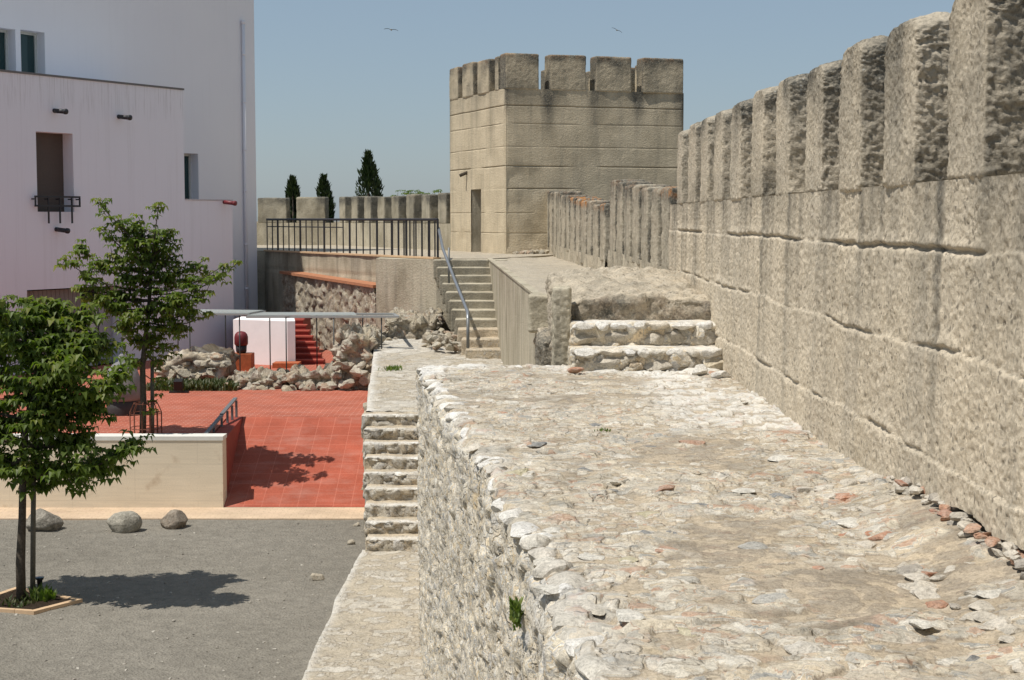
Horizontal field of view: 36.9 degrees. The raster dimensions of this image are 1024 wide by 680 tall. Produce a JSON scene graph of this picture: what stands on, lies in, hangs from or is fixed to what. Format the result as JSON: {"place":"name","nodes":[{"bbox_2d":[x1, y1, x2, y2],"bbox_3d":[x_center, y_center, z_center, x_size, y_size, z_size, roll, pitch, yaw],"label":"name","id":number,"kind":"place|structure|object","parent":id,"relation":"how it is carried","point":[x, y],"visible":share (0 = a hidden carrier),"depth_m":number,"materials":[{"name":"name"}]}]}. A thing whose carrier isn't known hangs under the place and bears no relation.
{"place":"outdoors","nodes":[
{"label":"outdoors","id":0,"kind":"place"},
{"bbox_2d":[0,507,364,519],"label":"paver strip","id":1,"kind":"object","parent":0,"point":[225,513],"depth_m":25.26,"materials":[{"name":"beige stone"}]},
{"bbox_2d":[224,417,364,506],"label":"red ramp","id":2,"kind":"structure","parent":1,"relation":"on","point":[298,461],"depth_m":27.12,"materials":[{"name":"tile"}]},
{"bbox_2d":[0,519,365,679],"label":"gravel yard","id":3,"kind":"structure","parent":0,"point":[97,563],"depth_m":19.64,"materials":[{"name":"grey gravel"}]},
{"bbox_2d":[0,587,82,614],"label":"planting bed","id":4,"kind":"object","parent":3,"relation":"on","point":[61,601],"visible":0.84,"depth_m":19.22,"materials":[{"name":"beige stone"}]},
{"bbox_2d":[0,594,35,607],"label":"bed plant","id":5,"kind":"object","parent":4,"relation":"in","point":[17,601],"visible":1,"depth_m":19.20,"materials":[{"name":"green plant"}]},
{"bbox_2d":[30,436,35,589],"bbox_3d":[-6.084,2.091,19.538,0.157,2.660,0.068,0,5,0],"label":"tree stake","id":6,"kind":"object","parent":4,"relation":"in","point":[33,548],"visible":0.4,"depth_m":19.55,"materials":[{"name":"brown wood"}]},
{"bbox_2d":[36,576,43,587],"bbox_3d":[-6.073,3.174,19.757,0.116,0.264,0.113,0,5,0],"label":"spike lamp","id":7,"kind":"object","parent":4,"relation":"in","point":[39,579],"visible":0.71,"depth_m":19.72,"materials":[{"name":"black plastic"}]},
{"bbox_2d":[25,583,56,601],"bbox_3d":[-5.956,3.200,19.462,0.430,0.200,0.420,0,5,0],"label":"bed plant","id":8,"kind":"object","parent":4,"relation":"in","point":[40,593],"visible":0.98,"depth_m":19.39,"materials":[{"name":"green plant"}]},
{"bbox_2d":[0,295,156,600],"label":"young tree","id":9,"kind":"object","parent":4,"relation":"in","point":[53,405],"visible":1,"depth_m":18.96,"materials":[{"name":"green plant"}]},
{"bbox_2d":[26,508,63,530],"bbox_3d":[-7.306,2.844,23.971,0.576,0.415,0.446,0,5,0],"label":"boulder","id":10,"kind":"object","parent":3,"relation":"on","point":[46,520],"visible":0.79,"depth_m":23.82,"materials":[{"name":"stone"}]},
{"bbox_2d":[107,511,141,532],"bbox_3d":[-6.019,2.856,23.862,0.531,0.406,0.386,0,5,0],"label":"boulder","id":11,"kind":"object","parent":3,"relation":"on","point":[125,522],"visible":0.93,"depth_m":23.73,"materials":[{"name":"stone"}]},
{"bbox_2d":[160,509,187,529],"bbox_3d":[-5.317,2.846,24.135,0.432,0.360,0.368,0,5,0],"label":"boulder","id":12,"kind":"object","parent":3,"relation":"on","point":[174,519],"visible":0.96,"depth_m":24.04,"materials":[{"name":"stone"}]},
{"bbox_2d":[310,573,324,580],"bbox_3d":[-2.612,3.182,20.656,0.180,0.111,0.176,0,5,0],"label":"stone","id":13,"kind":"object","parent":3,"relation":"on","point":[315,577],"visible":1,"depth_m":20.60,"materials":[{"name":"beige stone"}]},
{"bbox_2d":[347,539,354,544],"bbox_3d":[-2.397,3.022,22.915,0.122,0.098,0.100,0,5,0],"label":"stone","id":14,"kind":"object","parent":3,"relation":"on","point":[351,542],"visible":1,"depth_m":22.88,"materials":[{"name":"beige stone"}]},
{"bbox_2d":[0,349,367,432],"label":"red terrace","id":15,"kind":"structure","parent":0,"point":[195,412],"depth_m":30.54,"materials":[{"name":"tile"}]},
{"bbox_2d":[106,354,139,415],"bbox_3d":[-7.372,0.932,29.154,0.755,1.337,0.781,0,5,0],"label":"bell sculpture","id":16,"kind":"object","parent":15,"relation":"on","point":[120,408],"visible":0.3,"depth_m":28.92,"materials":[{"name":"metal"}]},
{"bbox_2d":[0,0,257,374],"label":"white building","id":17,"kind":"structure","parent":15,"relation":"on","point":[129,107],"depth_m":40.48,"materials":[{"name":"paint"}]},
{"bbox_2d":[0,29,7,69],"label":"window","id":18,"kind":"structure","parent":17,"relation":"in","point":[3,33],"depth_m":39.34,"materials":[{"name":"teal glass"}]},
{"bbox_2d":[20,31,37,72],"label":"window","id":19,"kind":"structure","parent":17,"relation":"in","point":[28,39],"depth_m":40.05,"materials":[{"name":"teal glass"}]},
{"bbox_2d":[27,286,109,363],"bbox_3d":[-11.160,-0.315,38.328,0.030,2.000,3.097,3,5,31],"label":"doorway","id":20,"kind":"structure","parent":17,"relation":"in","point":[92,290],"depth_m":38.82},
{"bbox_2d":[97,289,112,363],"bbox_3d":[-10.448,-0.351,39.416,0.050,1.900,0.440,3,5,31],"label":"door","id":21,"kind":"structure","parent":17,"relation":"in","point":[105,324],"depth_m":39.44,"materials":[{"name":"brown wood"}]},
{"bbox_2d":[184,154,190,198],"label":"window","id":22,"kind":"structure","parent":17,"relation":"in","point":[187,157],"depth_m":45.31,"materials":[{"name":"teal glass"}]},
{"bbox_2d":[129,400,161,433],"bbox_3d":[-6.244,1.341,26.186,0.555,0.608,0.555,0,5,0],"label":"tree guard","id":23,"kind":"object","parent":15,"relation":"on","point":[134,414],"visible":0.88,"depth_m":26.05,"materials":[{"name":"metal"}]},
{"bbox_2d":[53,198,242,432],"bbox_3d":[-6.127,-0.345,26.011,3.118,4.102,1.646,0,5,0],"label":"young tree","id":24,"kind":"object","parent":15,"relation":"on","point":[150,256],"visible":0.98,"depth_m":25.87,"materials":[{"name":"green plant"}]},
{"bbox_2d":[150,363,153,432],"bbox_3d":[-6.157,1.011,26.281,0.082,1.251,0.070,0,5,0],"label":"tree stake","id":25,"kind":"object","parent":15,"relation":"on","point":[152,392],"visible":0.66,"depth_m":26.25,"materials":[{"name":"brown wood"}]},
{"bbox_2d":[169,379,188,392],"bbox_3d":[-7.105,0.978,32.748,0.400,0.300,0.220,0,5,0],"label":"floodlight","id":26,"kind":"object","parent":15,"relation":"on","point":[178,385],"visible":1,"depth_m":32.70,"materials":[{"name":"black plastic"}]},
{"bbox_2d":[146,376,239,390],"bbox_3d":[-6.947,0.951,33.718,2.132,0.200,1.464,0,5,0],"label":"ground cover","id":27,"kind":"object","parent":15,"relation":"on","point":[209,384],"visible":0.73,"depth_m":33.22,"materials":[{"name":"green plant"}]},
{"bbox_2d":[154,343,238,380],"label":"ruin wall","id":28,"kind":"structure","parent":15,"relation":"on","point":[209,360],"depth_m":34.62,"materials":[{"name":"stone"}]},
{"bbox_2d":[235,352,254,370],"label":"brick plinth","id":29,"kind":"structure","parent":15,"relation":"on","point":[247,361],"depth_m":37.52,"materials":[{"name":"orange brick"}]},
{"bbox_2d":[234,331,247,353],"bbox_3d":[-6.650,0.055,37.721,0.340,0.545,0.335,0,5,0],"label":"garden pot","id":30,"kind":"object","parent":29,"relation":"on","point":[243,341],"visible":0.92,"depth_m":37.60,"materials":[{"name":"ceramic"}]},
{"bbox_2d":[233,316,294,364],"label":"white wall","id":31,"kind":"structure","parent":15,"relation":"on","point":[256,330],"depth_m":38.98,"materials":[{"name":"white paint"}]},
{"bbox_2d":[158,309,399,372],"bbox_3d":[-5.512,0.126,35.328,6.715,1.592,2.309,1,5,14],"label":"glass canopy","id":32,"kind":"object","parent":15,"relation":"on","point":[258,314],"visible":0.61,"depth_m":34.70,"materials":[{"name":"grey"}]},
{"bbox_2d":[234,315,324,363],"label":"red staircase","id":33,"kind":"structure","parent":15,"relation":"on","point":[305,347],"depth_m":40.12,"materials":[{"name":"tile"}]},
{"bbox_2d":[226,360,344,390],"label":"ruin wall","id":34,"kind":"structure","parent":15,"relation":"on","point":[299,377],"depth_m":33.44,"materials":[{"name":"stone"}]},
{"bbox_2d":[272,361,300,367],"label":"brick kerb","id":35,"kind":"structure","parent":15,"relation":"on","point":[279,364],"depth_m":38.17,"materials":[{"name":"orange brick"}]},
{"bbox_2d":[280,271,375,349],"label":"rubble wall","id":36,"kind":"structure","parent":15,"relation":"on","point":[306,292],"depth_m":43.32,"materials":[{"name":"stone"}]},
{"bbox_2d":[330,322,385,389],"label":"ruin wall","id":37,"kind":"structure","parent":15,"relation":"on","point":[354,347],"depth_m":33.27,"materials":[{"name":"stone"}]},
{"bbox_2d":[257,250,548,331],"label":"retaining wall","id":38,"kind":"structure","parent":15,"relation":"on","point":[406,283],"depth_m":41.68,"materials":[{"name":"concrete"}]},
{"bbox_2d":[266,218,438,256],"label":"railing","id":39,"kind":"object","parent":38,"relation":"on","point":[349,220],"visible":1,"depth_m":43.04,"materials":[{"name":"metal"}]},
{"bbox_2d":[257,245,552,258],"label":"terrace","id":40,"kind":"structure","parent":0,"point":[464,255],"depth_m":47.16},
{"bbox_2d":[257,193,450,250],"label":"battlement wall","id":41,"kind":"structure","parent":40,"relation":"on","point":[423,206],"depth_m":56.20,"materials":[{"name":"stone"}]},
{"bbox_2d":[392,221,435,256],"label":"railing","id":42,"kind":"object","parent":40,"relation":"on","point":[415,238],"visible":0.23,"depth_m":40.55,"materials":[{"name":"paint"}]},
{"bbox_2d":[449,53,683,253],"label":"tower","id":43,"kind":"structure","parent":40,"relation":"on","point":[521,143],"depth_m":44.58,"materials":[{"name":"stone"}]},
{"bbox_2d":[366,338,502,411],"bbox_3d":[-1.360,0.838,30.626,3.820,0.987,11.070,0,5,0],"label":"landing","id":44,"kind":"object","parent":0,"point":[393,390],"visible":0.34,"depth_m":30.72,"materials":[{"name":"beige stone"}]},
{"bbox_2d":[378,365,401,370],"bbox_3d":[-2.379,0.542,30.226,0.495,0.109,0.649,0,5,0],"label":"grass tuft","id":45,"kind":"object","parent":44,"relation":"on","point":[392,367],"visible":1,"depth_m":30.18,"materials":[{"name":"green plant"}]},
{"bbox_2d":[382,307,453,347],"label":"ruin wall","id":46,"kind":"structure","parent":44,"relation":"on","point":[411,324],"depth_m":35.72,"materials":[{"name":"stone"}]},
{"bbox_2d":[421,328,460,351],"bbox_3d":[-1.590,0.008,34.220,0.875,0.378,3.043,-1,5,-8],"label":"rubble heap","id":47,"kind":"object","parent":44,"relation":"on","point":[445,339],"visible":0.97,"depth_m":33.47,"materials":[{"name":"stone"}]},
{"bbox_2d":[433,259,506,358],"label":"stone staircase","id":48,"kind":"structure","parent":44,"relation":"on","point":[473,277],"depth_m":35.08,"materials":[{"name":"stone"}]},
{"bbox_2d":[438,227,469,347],"bbox_3d":[-1.375,-1.341,35.597,0.120,2.515,6.708,-1,5,-8],"label":"handrail","id":49,"kind":"object","parent":48,"relation":"on","point":[447,259],"visible":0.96,"depth_m":34.83,"materials":[{"name":"grey metal"}]},
{"bbox_2d":[487,258,540,365],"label":"retaining wall","id":50,"kind":"structure","parent":0,"point":[511,291],"depth_m":27.72,"materials":[{"name":"concrete"}]},
{"bbox_2d":[497,256,583,293],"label":"path","id":51,"kind":"structure","parent":0,"point":[534,272],"depth_m":33.42,"materials":[{"name":"beige stone"}]},
{"bbox_2d":[547,190,609,268],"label":"battlement wall","id":52,"kind":"structure","parent":51,"relation":"on","point":[578,227],"depth_m":35.82,"materials":[{"name":"stone"}]},
{"bbox_2d":[254,0,954,220],"label":"sky","id":53,"kind":"structure","parent":0,"point":[333,84],"materials":[{"name":"blue"}]},
{"label":"terrain","id":54,"kind":"structure","parent":0,"visible":0},
{"bbox_2d":[0,433,226,506],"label":"retaining wall","id":55,"kind":"structure","parent":54,"relation":"on","point":[183,470],"depth_m":25.67,"materials":[{"name":"concrete"}]},
{"bbox_2d":[215,416,242,491],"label":"ramp wall","id":56,"kind":"structure","parent":54,"relation":"on","point":[231,428],"depth_m":26.99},
{"bbox_2d":[204,397,237,432],"bbox_3d":[-5.193,1.359,27.442,0.086,0.367,2.602,0,5,1],"label":"ramp handrail","id":57,"kind":"object","parent":56,"relation":"on","point":[220,416],"visible":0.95,"depth_m":27.84,"materials":[{"name":"grey metal"}]},
{"bbox_2d":[284,174,300,222],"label":"cypress tree","id":58,"kind":"object","parent":54,"relation":"on","point":[292,192],"visible":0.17,"depth_m":65.57,"materials":[{"name":"green plant"}]},
{"bbox_2d":[314,172,335,222],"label":"cypress tree","id":59,"kind":"object","parent":54,"relation":"on","point":[323,188],"visible":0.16,"depth_m":67.55,"materials":[{"name":"green plant"}]},
{"bbox_2d":[302,550,425,679],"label":"ledge","id":60,"kind":"object","parent":54,"relation":"on","point":[370,631],"visible":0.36,"depth_m":17.75,"materials":[{"name":"beige stone"}]},
{"bbox_2d":[361,410,418,551],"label":"stone staircase","id":61,"kind":"structure","parent":60,"relation":"on","point":[390,462],"depth_m":23.26,"materials":[{"name":"grey stone"}]},
{"bbox_2d":[361,402,366,489],"bbox_3d":[-2.588,1.738,29.203,0.444,1.578,8.181,0,5,-4],"label":"landing flank","id":62,"kind":"object","parent":54,"relation":"on","point":[365,405],"depth_m":27.25,"materials":[{"name":"stone"}]},
{"bbox_2d":[355,149,384,196],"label":"cypress tree","id":63,"kind":"object","parent":54,"relation":"on","point":[369,177],"visible":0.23,"depth_m":69.34,"materials":[{"name":"green plant"}]},
{"bbox_2d":[392,190,423,195],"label":"shrub","id":64,"kind":"object","parent":54,"relation":"on","point":[410,191],"visible":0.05,"depth_m":61.63,"materials":[{"name":"green plant"}]},
{"bbox_2d":[422,189,442,193],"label":"shrub","id":65,"kind":"object","parent":54,"relation":"on","point":[436,191],"visible":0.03,"depth_m":59.73,"materials":[{"name":"green plant"}]},
{"bbox_2d":[607,179,677,269],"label":"battlement wall","id":66,"kind":"structure","parent":54,"relation":"on","point":[639,220],"depth_m":25.60,"materials":[{"name":"stone"}]},
{"bbox_2d":[415,363,1023,679],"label":"rampart","id":67,"kind":"object","parent":54,"relation":"on","point":[685,524],"visible":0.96,"depth_m":7.97,"materials":[{"name":"stone"}]},
{"bbox_2d":[508,596,524,630],"bbox_3d":[0.020,1.333,7.503,0.101,0.178,0.250,0,5,0],"label":"wall weed","id":68,"kind":"object","parent":67,"relation":"attached to","point":[516,612],"depth_m":7.44,"materials":[{"name":"green plant"}]},
{"bbox_2d":[567,367,583,372],"bbox_3d":[0.650,0.311,15.824,0.164,0.067,0.101,-2,5,-24],"label":"brick fragment","id":69,"kind":"object","parent":67,"relation":"on","point":[574,369],"visible":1,"depth_m":15.79,"materials":[{"name":"brick"}]},
{"bbox_2d":[594,427,610,431],"bbox_3d":[0.683,0.674,11.485,0.116,0.030,0.129,4,6,38],"label":"walkway weed","id":70,"kind":"object","parent":67,"relation":"on","point":[604,429],"visible":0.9,"depth_m":11.51,"materials":[{"name":"green plant"}]},
{"bbox_2d":[568,320,722,371],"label":"stone steps","id":71,"kind":"structure","parent":67,"relation":"on","point":[642,345],"depth_m":16.63,"materials":[{"name":"beige stone"}]},
{"bbox_2d":[692,364,707,375],"bbox_3d":[1.914,0.314,15.660,0.173,0.138,0.197,0,5,0],"label":"loose stone","id":72,"kind":"object","parent":67,"relation":"on","point":[700,369],"visible":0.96,"depth_m":15.60,"materials":[{"name":"beige stone"}]},
{"bbox_2d":[711,371,730,378],"bbox_3d":[2.073,0.355,15.288,0.208,0.114,0.142,3,5,35],"label":"loose stone","id":73,"kind":"object","parent":67,"relation":"on","point":[720,374],"visible":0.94,"depth_m":15.23,"materials":[{"name":"beige stone"}]},
{"bbox_2d":[668,0,1023,549],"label":"battlement wall","id":74,"kind":"structure","parent":67,"relation":"on","point":[846,246],"depth_m":9.09,"materials":[{"name":"stone"}]},
{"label":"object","id":75,"kind":"structure","parent":0,"visible":0},
{"bbox_2d":[527,265,710,365],"bbox_3d":[1.306,0.421,19.603,2.186,2.649,5.367,0,5,0],"label":"rubble mound","id":76,"kind":"object","parent":75,"relation":"on","point":[647,293],"visible":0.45,"depth_m":17.46,"materials":[{"name":"stone"},{"name":"mortar"}]}
]}

